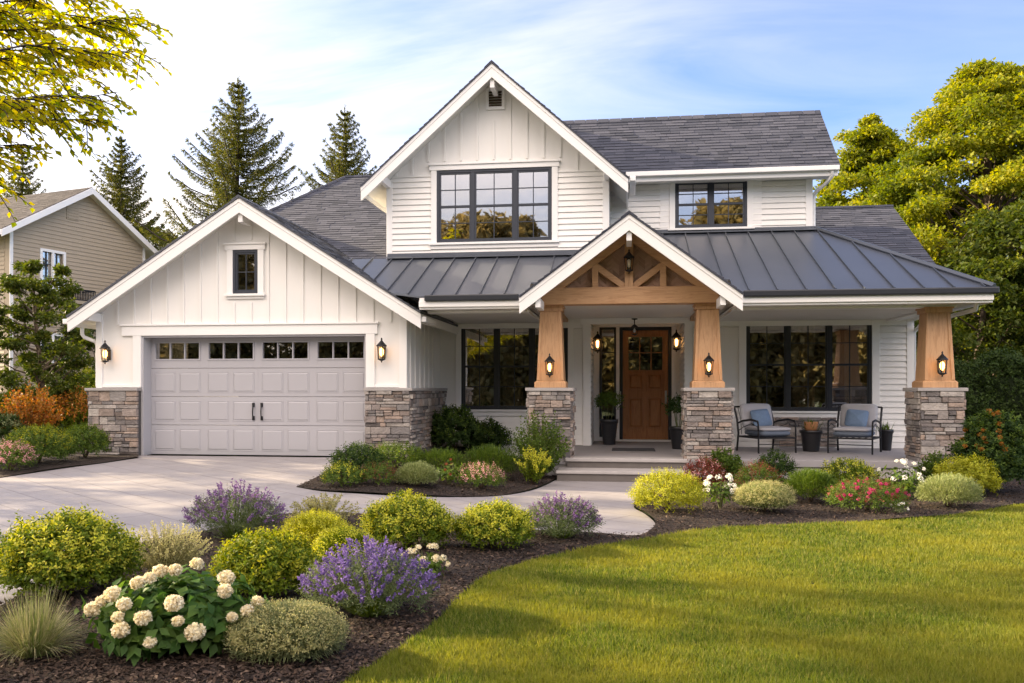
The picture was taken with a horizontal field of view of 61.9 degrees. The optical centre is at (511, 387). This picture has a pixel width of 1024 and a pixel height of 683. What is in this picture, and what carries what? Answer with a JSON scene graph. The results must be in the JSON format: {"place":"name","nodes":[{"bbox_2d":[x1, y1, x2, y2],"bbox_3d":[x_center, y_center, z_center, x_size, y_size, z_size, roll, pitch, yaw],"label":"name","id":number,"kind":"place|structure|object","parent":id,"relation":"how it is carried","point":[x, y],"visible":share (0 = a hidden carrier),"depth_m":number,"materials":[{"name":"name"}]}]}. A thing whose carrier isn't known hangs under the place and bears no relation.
{"place":"outdoors","nodes":[
{"label":"outdoors","id":0,"kind":"place"},
{"bbox_2d":[0,455,662,604],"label":"driveway","id":1,"kind":"structure","parent":0,"point":[143,491],"depth_m":12.49,"materials":[{"name":"concrete"}]},
{"bbox_2d":[0,433,1021,682],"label":"ground","id":2,"kind":"structure","parent":0,"point":[364,493],"depth_m":14.14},
{"bbox_2d":[0,150,58,288],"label":"conifer tree","id":3,"kind":"object","parent":2,"relation":"on","point":[23,187],"visible":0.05,"depth_m":50.09,"materials":[{"name":"green plant"}]},
{"bbox_2d":[0,385,90,432],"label":"hedge","id":4,"kind":"object","parent":2,"relation":"on","point":[61,428],"visible":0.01,"depth_m":25.66,"materials":[{"name":"green plant"}]},
{"bbox_2d":[0,259,95,427],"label":"broadleaf tree","id":5,"kind":"object","parent":2,"relation":"on","point":[33,364],"visible":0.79,"depth_m":21.95,"materials":[{"name":"green plant"}]},
{"bbox_2d":[18,324,95,387],"bbox_3d":[-15.479,-0.598,32.220,5.246,4.434,4.811,0,0,-42],"label":"broadleaf tree","id":6,"kind":"object","parent":2,"relation":"on","point":[68,340],"visible":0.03,"depth_m":30.62,"materials":[{"name":"green plant"}]},
{"bbox_2d":[0,436,137,476],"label":"mulch bed","id":7,"kind":"object","parent":2,"relation":"on","point":[47,463],"visible":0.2,"depth_m":15.22,"materials":[{"name":"brown wood"}]},
{"bbox_2d":[0,408,31,442],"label":"rounded shrub","id":8,"kind":"object","parent":7,"relation":"on","point":[10,421],"visible":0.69,"depth_m":18.85,"materials":[{"name":"green plant"}]},
{"bbox_2d":[0,438,39,470],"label":"rounded shrub","id":9,"kind":"object","parent":7,"relation":"on","point":[25,459],"visible":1,"depth_m":14.26,"materials":[{"name":"pink plant"}]},
{"bbox_2d":[0,379,67,443],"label":"airy shrub","id":10,"kind":"object","parent":7,"relation":"on","point":[37,416],"visible":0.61,"depth_m":19.39,"materials":[{"name":"orange plant"}]},
{"bbox_2d":[1,422,81,462],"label":"rounded shrub","id":11,"kind":"object","parent":7,"relation":"on","point":[57,444],"visible":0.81,"depth_m":14.87,"materials":[{"name":"green plant"}]},
{"bbox_2d":[53,383,88,433],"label":"airy shrub","id":12,"kind":"object","parent":7,"relation":"on","point":[78,414],"visible":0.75,"depth_m":21.78,"materials":[{"name":"orange plant"}]},
{"bbox_2d":[62,422,111,457],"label":"rounded shrub","id":13,"kind":"object","parent":7,"relation":"on","point":[97,440],"visible":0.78,"depth_m":15.76,"materials":[{"name":"green plant"}]},
{"bbox_2d":[0,187,157,393],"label":"neighbour house","id":14,"kind":"structure","parent":2,"relation":"on","point":[94,240],"depth_m":36.99,"materials":[{"name":"beige wood"}]},
{"bbox_2d":[40,248,65,288],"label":"window","id":15,"kind":"structure","parent":14,"relation":"in","point":[48,259],"depth_m":36.28,"materials":[{"name":"white paint"}]},
{"bbox_2d":[42,333,63,371],"bbox_3d":[-19.402,-1.445,36.049,0.060,1.754,1.341,0,0,23],"label":"window","id":16,"kind":"structure","parent":14,"relation":"in","point":[53,337],"depth_m":36.13,"materials":[{"name":"white paint"}]},
{"bbox_2d":[72,366,95,397],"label":"rounded shrub","id":17,"kind":"object","parent":2,"relation":"on","point":[91,374],"visible":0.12,"depth_m":29.85,"materials":[{"name":"green plant"}]},
{"bbox_2d":[0,0,172,227],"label":"overhanging tree","id":18,"kind":"object","parent":2,"relation":"on","point":[20,109],"visible":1,"depth_m":6.50,"materials":[{"name":"yellow plant"}]},
{"bbox_2d":[55,133,178,279],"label":"conifer tree","id":19,"kind":"object","parent":2,"relation":"on","point":[117,200],"visible":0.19,"depth_m":44.84,"materials":[{"name":"green plant"}]},
{"bbox_2d":[139,226,177,244],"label":"broadleaf tree","id":20,"kind":"object","parent":2,"relation":"on","point":[159,235],"depth_m":63.53,"materials":[{"name":"green plant"}]},
{"bbox_2d":[131,76,315,249],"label":"conifer tree","id":21,"kind":"object","parent":2,"relation":"on","point":[231,168],"visible":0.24,"depth_m":41.39,"materials":[{"name":"green plant"}]},
{"bbox_2d":[297,106,377,187],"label":"conifer tree","id":22,"kind":"object","parent":2,"relation":"on","point":[339,166],"visible":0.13,"depth_m":45.20,"materials":[{"name":"green plant"}]},
{"bbox_2d":[296,446,556,496],"bbox_3d":[-0.984,1.438,15.422,3.682,0.306,6.926,0,0,8],"label":"mulch bed","id":23,"kind":"object","parent":2,"relation":"on","point":[437,484],"visible":0.4,"depth_m":12.92,"materials":[{"name":"brown wood"}]},
{"bbox_2d":[320,459,367,486],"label":"rounded shrub","id":24,"kind":"object","parent":23,"relation":"on","point":[333,471],"visible":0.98,"depth_m":12.47,"materials":[{"name":"green plant"}]},
{"bbox_2d":[325,441,388,472],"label":"rounded shrub","id":25,"kind":"object","parent":23,"relation":"on","point":[359,457],"visible":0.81,"depth_m":13.33,"materials":[{"name":"green plant"}]},
{"bbox_2d":[358,461,398,484],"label":"rounded shrub","id":26,"kind":"object","parent":23,"relation":"on","point":[377,471],"visible":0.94,"depth_m":12.56,"materials":[{"name":"green plant"}]},
{"bbox_2d":[372,440,425,469],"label":"rounded shrub","id":27,"kind":"object","parent":23,"relation":"on","point":[392,455],"visible":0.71,"depth_m":13.98,"materials":[{"name":"green plant"}]},
{"bbox_2d":[394,459,438,485],"bbox_3d":[-1.424,1.267,12.728,0.725,0.409,0.645,0,0,8],"label":"fine leaved mound","id":28,"kind":"object","parent":23,"relation":"on","point":[421,472],"visible":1,"depth_m":12.59,"materials":[{"name":"green plant"}]},
{"bbox_2d":[413,447,467,471],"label":"feathery shrub","id":29,"kind":"object","parent":23,"relation":"on","point":[441,454],"visible":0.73,"depth_m":13.96,"materials":[{"name":"green plant"}]},
{"bbox_2d":[437,458,462,483],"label":"leafy plant","id":30,"kind":"object","parent":23,"relation":"on","point":[449,475],"visible":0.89,"depth_m":13.15,"materials":[{"name":"green plant"}]},
{"bbox_2d":[430,403,484,450],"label":"rounded shrub","id":31,"kind":"object","parent":23,"relation":"on","point":[448,423],"visible":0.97,"depth_m":17.30,"materials":[{"name":"green plant"}]},
{"bbox_2d":[454,460,509,488],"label":"rounded shrub","id":32,"kind":"object","parent":23,"relation":"on","point":[480,469],"visible":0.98,"depth_m":13.07,"materials":[{"name":"pink plant"}]},
{"bbox_2d":[465,416,512,449],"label":"rounded shrub","id":33,"kind":"object","parent":23,"relation":"on","point":[494,427],"visible":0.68,"depth_m":18.17,"materials":[{"name":"green plant"}]},
{"bbox_2d":[461,443,520,476],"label":"feathery shrub","id":34,"kind":"object","parent":23,"relation":"on","point":[482,454],"visible":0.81,"depth_m":14.28,"materials":[{"name":"green plant"}]},
{"bbox_2d":[513,445,552,484],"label":"airy shrub","id":35,"kind":"object","parent":23,"relation":"on","point":[534,470],"visible":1,"depth_m":13.81,"materials":[{"name":"yellow plant"}]},
{"bbox_2d":[507,410,571,477],"bbox_3d":[0.472,0.960,14.848,1.170,1.219,0.957,0,0,8],"label":"airy shrub","id":36,"kind":"object","parent":23,"relation":"on","point":[541,441],"visible":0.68,"depth_m":14.74,"materials":[{"name":"green plant"}]},
{"bbox_2d":[0,477,1023,682],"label":"mulch bed","id":37,"kind":"object","parent":2,"relation":"on","point":[789,513],"visible":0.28,"depth_m":8.00,"materials":[{"name":"brown soil"}]},
{"bbox_2d":[0,566,102,663],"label":"ornamental grass","id":38,"kind":"object","parent":37,"relation":"on","point":[31,635],"depth_m":4.98,"materials":[{"name":"plant"}]},
{"bbox_2d":[0,502,150,601],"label":"rounded shrub","id":39,"kind":"object","parent":37,"relation":"on","point":[36,552],"visible":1,"depth_m":6.29,"materials":[{"name":"green plant"}]},
{"bbox_2d":[130,520,212,570],"bbox_3d":[-2.935,1.340,7.225,0.801,0.460,0.663,0,0,8],"label":"airy shrub","id":40,"kind":"object","parent":37,"relation":"on","point":[167,553],"visible":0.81,"depth_m":7.18,"materials":[{"name":"beige plant"}]},
{"bbox_2d":[74,557,270,665],"bbox_3d":[-2.049,1.307,5.186,1.098,0.562,0.997,0,0,40],"label":"flowering shrub","id":41,"kind":"object","parent":37,"relation":"on","point":[176,610],"visible":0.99,"depth_m":4.90,"materials":[{"name":"green plant"}]},
{"bbox_2d":[180,478,292,538],"bbox_3d":[-2.889,1.258,8.957,1.232,0.624,1.002,0,0,8],"label":"lavender bush","id":42,"kind":"object","parent":37,"relation":"on","point":[233,508],"visible":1,"depth_m":8.83,"materials":[{"name":"purple plant"}]},
{"bbox_2d":[205,525,322,601],"bbox_3d":[-1.875,1.312,6.497,0.868,0.530,0.882,0,0,-12],"label":"rounded shrub","id":43,"kind":"object","parent":37,"relation":"on","point":[258,560],"visible":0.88,"depth_m":6.31,"materials":[{"name":"green plant"}]},
{"bbox_2d":[223,597,351,665],"bbox_3d":[-1.328,1.416,5.015,0.780,0.368,0.685,0,0,8],"label":"fine leaved mound","id":44,"kind":"object","parent":37,"relation":"on","point":[279,627],"visible":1,"depth_m":4.84,"materials":[{"name":"green plant"}]},
{"bbox_2d":[276,507,352,553],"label":"feathery shrub","id":45,"kind":"object","parent":37,"relation":"on","point":[311,523],"visible":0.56,"depth_m":7.79,"materials":[{"name":"yellow plant"}]},
{"bbox_2d":[289,492,360,519],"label":"airy shrub","id":46,"kind":"object","parent":37,"relation":"on","point":[330,505],"visible":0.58,"depth_m":9.83,"materials":[{"name":"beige plant"}]},
{"bbox_2d":[310,523,379,563],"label":"feathery shrub","id":47,"kind":"object","parent":37,"relation":"on","point":[332,538],"visible":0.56,"depth_m":7.36,"materials":[{"name":"green plant"}]},
{"bbox_2d":[295,534,444,616],"bbox_3d":[-0.993,1.297,5.914,1.023,0.545,0.905,0,0,8],"label":"lavender bush","id":48,"kind":"object","parent":37,"relation":"on","point":[361,605],"visible":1,"depth_m":5.79,"materials":[{"name":"purple plant"}]},
{"bbox_2d":[356,487,456,549],"bbox_3d":[-1.039,1.295,8.404,0.985,0.626,0.932,0,0,29],"label":"rounded shrub","id":49,"kind":"object","parent":37,"relation":"on","point":[396,517],"visible":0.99,"depth_m":8.19,"materials":[{"name":"green plant"}]},
{"bbox_2d":[400,543,449,575],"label":"flowering shrub","id":50,"kind":"object","parent":37,"relation":"on","point":[434,564],"visible":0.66,"depth_m":7.08,"materials":[{"name":"white plant"}]},
{"bbox_2d":[449,496,535,551],"bbox_3d":[-0.188,1.322,8.421,0.881,0.511,0.814,0,0,8],"label":"rounded shrub","id":51,"kind":"object","parent":37,"relation":"on","point":[490,523],"visible":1,"depth_m":8.22,"materials":[{"name":"green plant"}]},
{"bbox_2d":[520,490,605,538],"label":"lavender bush","id":52,"kind":"object","parent":37,"relation":"on","point":[564,521],"visible":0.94,"depth_m":8.77,"materials":[{"name":"purple plant"}]},
{"bbox_2d":[626,466,711,513],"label":"rounded shrub","id":53,"kind":"object","parent":37,"relation":"on","point":[692,491],"visible":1,"depth_m":10.62,"materials":[{"name":"yellow plant"}]},
{"bbox_2d":[681,453,727,488],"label":"rounded shrub","id":54,"kind":"object","parent":37,"relation":"on","point":[707,467],"visible":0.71,"depth_m":13.01,"materials":[{"name":"red plant"}]},
{"bbox_2d":[702,473,737,507],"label":"flowering shrub","id":55,"kind":"object","parent":37,"relation":"on","point":[725,493],"visible":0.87,"depth_m":11.13,"materials":[{"name":"green plant"}]},
{"bbox_2d":[705,447,745,478],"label":"airy shrub","id":56,"kind":"object","parent":37,"relation":"on","point":[729,463],"visible":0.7,"depth_m":14.47,"materials":[{"name":"green plant"}]},
{"bbox_2d":[732,458,784,488],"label":"rounded shrub","id":57,"kind":"object","parent":37,"relation":"on","point":[752,469],"visible":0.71,"depth_m":12.33,"materials":[{"name":"green plant"}]},
{"bbox_2d":[731,478,797,510],"bbox_3d":[3.224,1.365,10.896,0.836,0.418,0.740,0,0,8],"label":"fine leaved mound","id":58,"kind":"object","parent":37,"relation":"on","point":[765,493],"visible":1,"depth_m":10.74,"materials":[{"name":"green plant"}]},
{"bbox_2d":[755,448,797,480],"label":"rounded shrub","id":59,"kind":"object","parent":37,"relation":"on","point":[784,466],"visible":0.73,"depth_m":14.28,"materials":[{"name":"green plant"}]},
{"bbox_2d":[782,467,840,501],"bbox_3d":[4.114,1.321,11.708,0.834,0.506,0.715,0,0,8],"label":"fine leaved mound","id":60,"kind":"object","parent":37,"relation":"on","point":[817,482],"visible":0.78,"depth_m":11.56,"materials":[{"name":"green plant"}]},
{"bbox_2d":[817,456,882,486],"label":"rounded shrub","id":61,"kind":"object","parent":37,"relation":"on","point":[849,473],"visible":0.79,"depth_m":13.22,"materials":[{"name":"green plant"}]},
{"bbox_2d":[820,473,913,512],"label":"flowering shrub","id":62,"kind":"object","parent":37,"relation":"on","point":[844,497],"visible":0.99,"depth_m":10.77,"materials":[{"name":"green plant"}]},
{"bbox_2d":[874,459,925,492],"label":"flowering shrub","id":63,"kind":"object","parent":37,"relation":"on","point":[907,481],"visible":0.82,"depth_m":12.08,"materials":[{"name":"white plant"}]},
{"bbox_2d":[890,502,909,512],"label":"ground plant","id":64,"kind":"object","parent":37,"relation":"on","point":[895,509],"visible":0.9,"depth_m":10.64,"materials":[{"name":"green plant"}]},
{"bbox_2d":[915,450,947,478],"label":"airy shrub","id":65,"kind":"object","parent":37,"relation":"on","point":[928,465],"visible":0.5,"depth_m":14.04,"materials":[{"name":"green plant"}]},
{"bbox_2d":[914,471,986,506],"bbox_3d":[5.760,1.338,11.243,0.885,0.474,0.773,0,0,8],"label":"fine leaved mound","id":66,"kind":"object","parent":37,"relation":"on","point":[942,485],"visible":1,"depth_m":11.11,"materials":[{"name":"green plant"}]},
{"bbox_2d":[932,452,1004,496],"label":"rounded shrub","id":67,"kind":"object","parent":37,"relation":"on","point":[969,464],"visible":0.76,"depth_m":12.26,"materials":[{"name":"yellow plant"}]},
{"bbox_2d":[942,409,1023,491],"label":"rounded shrub","id":68,"kind":"object","parent":37,"relation":"on","point":[998,438],"visible":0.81,"depth_m":12.55,"materials":[{"name":"green plant"}]},
{"bbox_2d":[63,60,999,481],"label":"house","id":69,"kind":"structure","parent":2,"relation":"on","point":[481,234],"depth_m":16.90,"materials":[{"name":"white paint"}]},
{"bbox_2d":[99,341,110,363],"bbox_3d":[-7.931,-0.699,16.648,0.206,0.469,0.235,0,0,8],"label":"wall lantern","id":70,"kind":"object","parent":69,"relation":"attached to","point":[105,347],"depth_m":16.61,"materials":[{"name":"black metal"}]},
{"bbox_2d":[223,242,266,298],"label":"window","id":71,"kind":"structure","parent":69,"relation":"in","point":[245,261],"depth_m":16.41,"materials":[{"name":"white paint"}]},
{"bbox_2d":[151,337,364,455],"bbox_3d":[-4.962,0.165,16.651,4.463,2.289,0.122,0,0,8],"label":"garage door","id":72,"kind":"structure","parent":69,"relation":"in","point":[327,395],"depth_m":16.66,"materials":[{"name":"grey paint"}]},
{"bbox_2d":[376,338,386,362],"bbox_3d":[-2.429,-0.707,15.913,0.206,0.469,0.235,0,0,8],"label":"wall lantern","id":73,"kind":"object","parent":69,"relation":"attached to","point":[381,344],"depth_m":15.87,"materials":[{"name":"black metal"}]},
{"bbox_2d":[428,159,559,248],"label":"window","id":74,"kind":"structure","parent":69,"relation":"in","point":[499,204],"depth_m":17.53,"materials":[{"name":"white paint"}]},
{"bbox_2d":[454,318,574,415],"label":"window","id":75,"kind":"structure","parent":69,"relation":"in","point":[495,367],"depth_m":18.93,"materials":[{"name":"black glass"}]},
{"bbox_2d":[544,353,554,376],"bbox_3d":[0.679,-0.408,15.372,0.193,0.440,0.220,0,0,8],"label":"wall lantern","id":76,"kind":"object","parent":69,"relation":"attached to","point":[549,360],"depth_m":15.32,"materials":[{"name":"black metal"}]},
{"bbox_2d":[592,331,602,352],"bbox_3d":[1.912,-1.032,19.216,0.252,0.503,0.221,0,0,8],"label":"wall lantern","id":77,"kind":"object","parent":69,"relation":"attached to","point":[597,342],"depth_m":19.18,"materials":[{"name":"black metal"}]},
{"bbox_2d":[593,389,625,444],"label":"potted plant","id":78,"kind":"object","parent":69,"relation":"on","point":[609,428],"visible":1,"depth_m":18.71,"materials":[{"name":"green plant"}]},
{"bbox_2d":[623,250,634,273],"bbox_3d":[2.066,-2.235,15.068,0.193,0.440,0.202,0,0,8],"label":"wall lantern","id":79,"kind":"object","parent":69,"relation":"attached to","point":[628,256],"depth_m":15.03,"materials":[{"name":"black metal"}]},
{"bbox_2d":[631,318,637,335],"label":"ceiling lantern","id":80,"kind":"object","parent":69,"relation":"hanging from","point":[634,326],"visible":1,"depth_m":17.40,"materials":[{"name":"black metal"}]},
{"bbox_2d":[623,330,667,438],"bbox_3d":[3.121,-0.075,19.968,1.046,2.549,0.129,0,0,8],"label":"front door","id":81,"kind":"structure","parent":69,"relation":"in","point":[645,354],"depth_m":19.98,"materials":[{"name":"brown wood"}]},
{"bbox_2d":[661,392,683,448],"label":"potted plant","id":82,"kind":"object","parent":69,"relation":"on","point":[676,432],"visible":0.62,"depth_m":17.38,"materials":[{"name":"green plant"}]},
{"bbox_2d":[671,330,682,351],"bbox_3d":[3.672,-1.052,18.981,0.252,0.503,0.221,0,0,8],"label":"wall lantern","id":83,"kind":"object","parent":69,"relation":"attached to","point":[674,336],"depth_m":18.94,"materials":[{"name":"black metal"}]},
{"bbox_2d":[703,353,713,376],"bbox_3d":[3.459,-0.408,15.001,0.193,0.440,0.220,0,0,8],"label":"wall lantern","id":84,"kind":"object","parent":69,"relation":"attached to","point":[709,367],"depth_m":14.96,"materials":[{"name":"black metal"}]},
{"bbox_2d":[668,181,754,230],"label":"window","id":85,"kind":"structure","parent":69,"relation":"in","point":[711,205],"depth_m":18.28,"materials":[{"name":"black paint"}]},
{"bbox_2d":[734,403,796,453],"bbox_3d":[4.971,0.782,16.824,0.844,0.944,0.974,0,0,-14],"label":"armchair","id":86,"kind":"object","parent":69,"relation":"on","point":[773,432],"visible":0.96,"depth_m":16.68,"materials":[{"name":"black metal"}]},
{"bbox_2d":[750,409,771,425],"bbox_3d":[4.944,0.590,16.930,0.434,0.350,0.197,0,0,-17],"label":"pillow","id":87,"kind":"object","parent":86,"relation":"on","point":[762,417],"visible":0.91,"depth_m":16.87,"materials":[{"name":"blue fabric"}]},
{"bbox_2d":[737,320,879,417],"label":"window","id":88,"kind":"structure","parent":69,"relation":"in","point":[798,371],"depth_m":18.08,"materials":[{"name":"black glass"}]},
{"bbox_2d":[799,417,823,451],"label":"potted plant","id":89,"kind":"object","parent":69,"relation":"on","point":[810,433],"visible":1,"depth_m":16.73,"materials":[{"name":"black plant"}]},
{"bbox_2d":[827,404,882,454],"bbox_3d":[6.676,0.782,16.594,0.844,0.944,0.974,0,0,34],"label":"armchair","id":90,"kind":"object","parent":69,"relation":"on","point":[867,432],"visible":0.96,"depth_m":16.51,"materials":[{"name":"grey fabric"}]},
{"bbox_2d":[844,409,868,426],"bbox_3d":[6.737,0.590,16.685,0.430,0.345,0.197,0,0,36],"label":"pillow","id":91,"kind":"object","parent":90,"relation":"on","point":[854,417],"visible":0.98,"depth_m":16.63,"materials":[{"name":"blue fabric"}]},
{"bbox_2d":[877,420,893,450],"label":"potted plant","id":92,"kind":"object","parent":69,"relation":"on","point":[887,434],"visible":0.83,"depth_m":17.02,"materials":[{"name":"green plant"}]},
{"bbox_2d":[936,351,948,376],"bbox_3d":[7.286,-0.408,14.460,0.193,0.440,0.220,0,0,8],"label":"wall lantern","id":93,"kind":"object","parent":69,"relation":"attached to","point":[941,365],"depth_m":14.42,"materials":[{"name":"black metal"}]},
{"bbox_2d":[813,113,965,353],"bbox_3d":[14.715,-4.644,34.386,8.872,12.533,8.563,0,0,8],"label":"maple tree","id":94,"kind":"object","parent":2,"relation":"on","point":[873,141],"visible":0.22,"depth_m":33.56,"materials":[{"name":"green plant"}]},
{"bbox_2d":[846,57,1023,359],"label":"maple tree","id":95,"kind":"object","parent":2,"relation":"on","point":[983,99],"visible":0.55,"depth_m":28.33,"materials":[{"name":"green plant"}]},
{"bbox_2d":[914,256,1023,376],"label":"broadleaf tree","id":96,"kind":"object","parent":2,"relation":"on","point":[1001,280],"visible":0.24,"depth_m":23.11,"materials":[{"name":"green plant"}]},
{"bbox_2d":[934,192,1023,362],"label":"maple tree","id":97,"kind":"object","parent":2,"relation":"on","point":[1001,233],"visible":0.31,"depth_m":24.83,"materials":[{"name":"green plant"}]},
{"bbox_2d":[954,345,1023,436],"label":"hedge","id":98,"kind":"object","parent":2,"relation":"on","point":[993,393],"visible":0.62,"depth_m":19.20,"materials":[{"name":"green plant"}]},
{"bbox_2d":[0,0,1023,286],"label":"sky","id":99,"kind":"structure","parent":0,"point":[392,64],"materials":[{"name":"blue"}]},
{"bbox_2d":[612,448,654,450],"bbox_3d":[2.451,1.240,17.227,0.854,0.016,0.700,0,0,8],"label":"door mat","id":100,"kind":"object","parent":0,"point":[633,449],"depth_m":17.09,"materials":[{"name":"grey fabric"}]},
{"bbox_2d":[338,503,1023,682],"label":"lawn","id":101,"kind":"structure","parent":0,"point":[716,600],"depth_m":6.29,"materials":[{"name":"green plant"}]},
{"bbox_2d":[956,196,1015,255],"bbox_3d":[24.744,-4.226,41.217,15.670,11.752,14.070,0,0,8],"label":"broadleaf tree","id":102,"kind":"object","parent":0,"point":[965,223],"depth_m":38.29,"materials":[{"name":"green plant"}]}
]}

